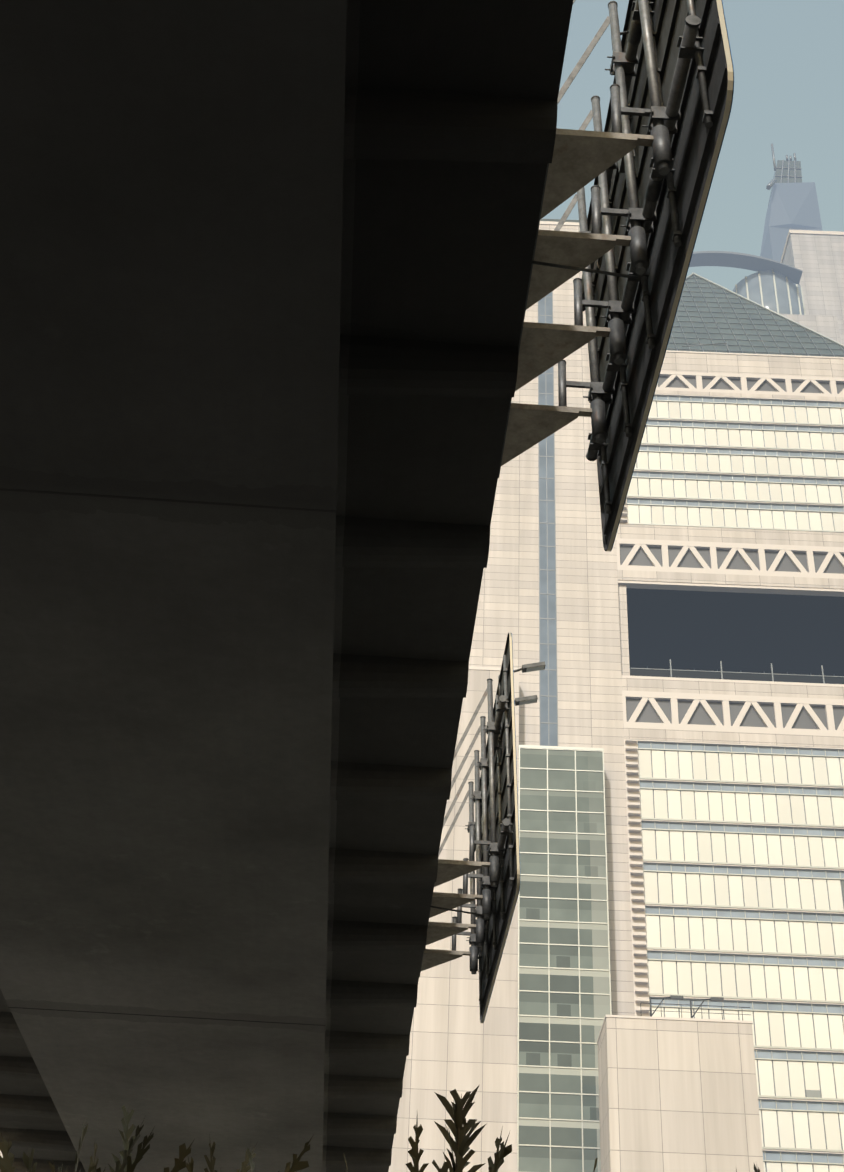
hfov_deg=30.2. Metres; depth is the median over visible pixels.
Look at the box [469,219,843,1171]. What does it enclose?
office tower
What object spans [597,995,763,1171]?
building
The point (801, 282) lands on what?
tower
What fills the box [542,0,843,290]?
sky
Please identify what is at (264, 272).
elevated road
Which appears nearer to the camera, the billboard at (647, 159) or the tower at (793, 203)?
the billboard at (647, 159)
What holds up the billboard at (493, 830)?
on the elevated road
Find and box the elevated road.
[0,0,572,1171]
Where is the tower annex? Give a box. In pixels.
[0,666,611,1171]
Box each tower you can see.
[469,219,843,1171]
[689,230,843,344]
[760,143,822,261]
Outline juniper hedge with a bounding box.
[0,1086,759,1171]

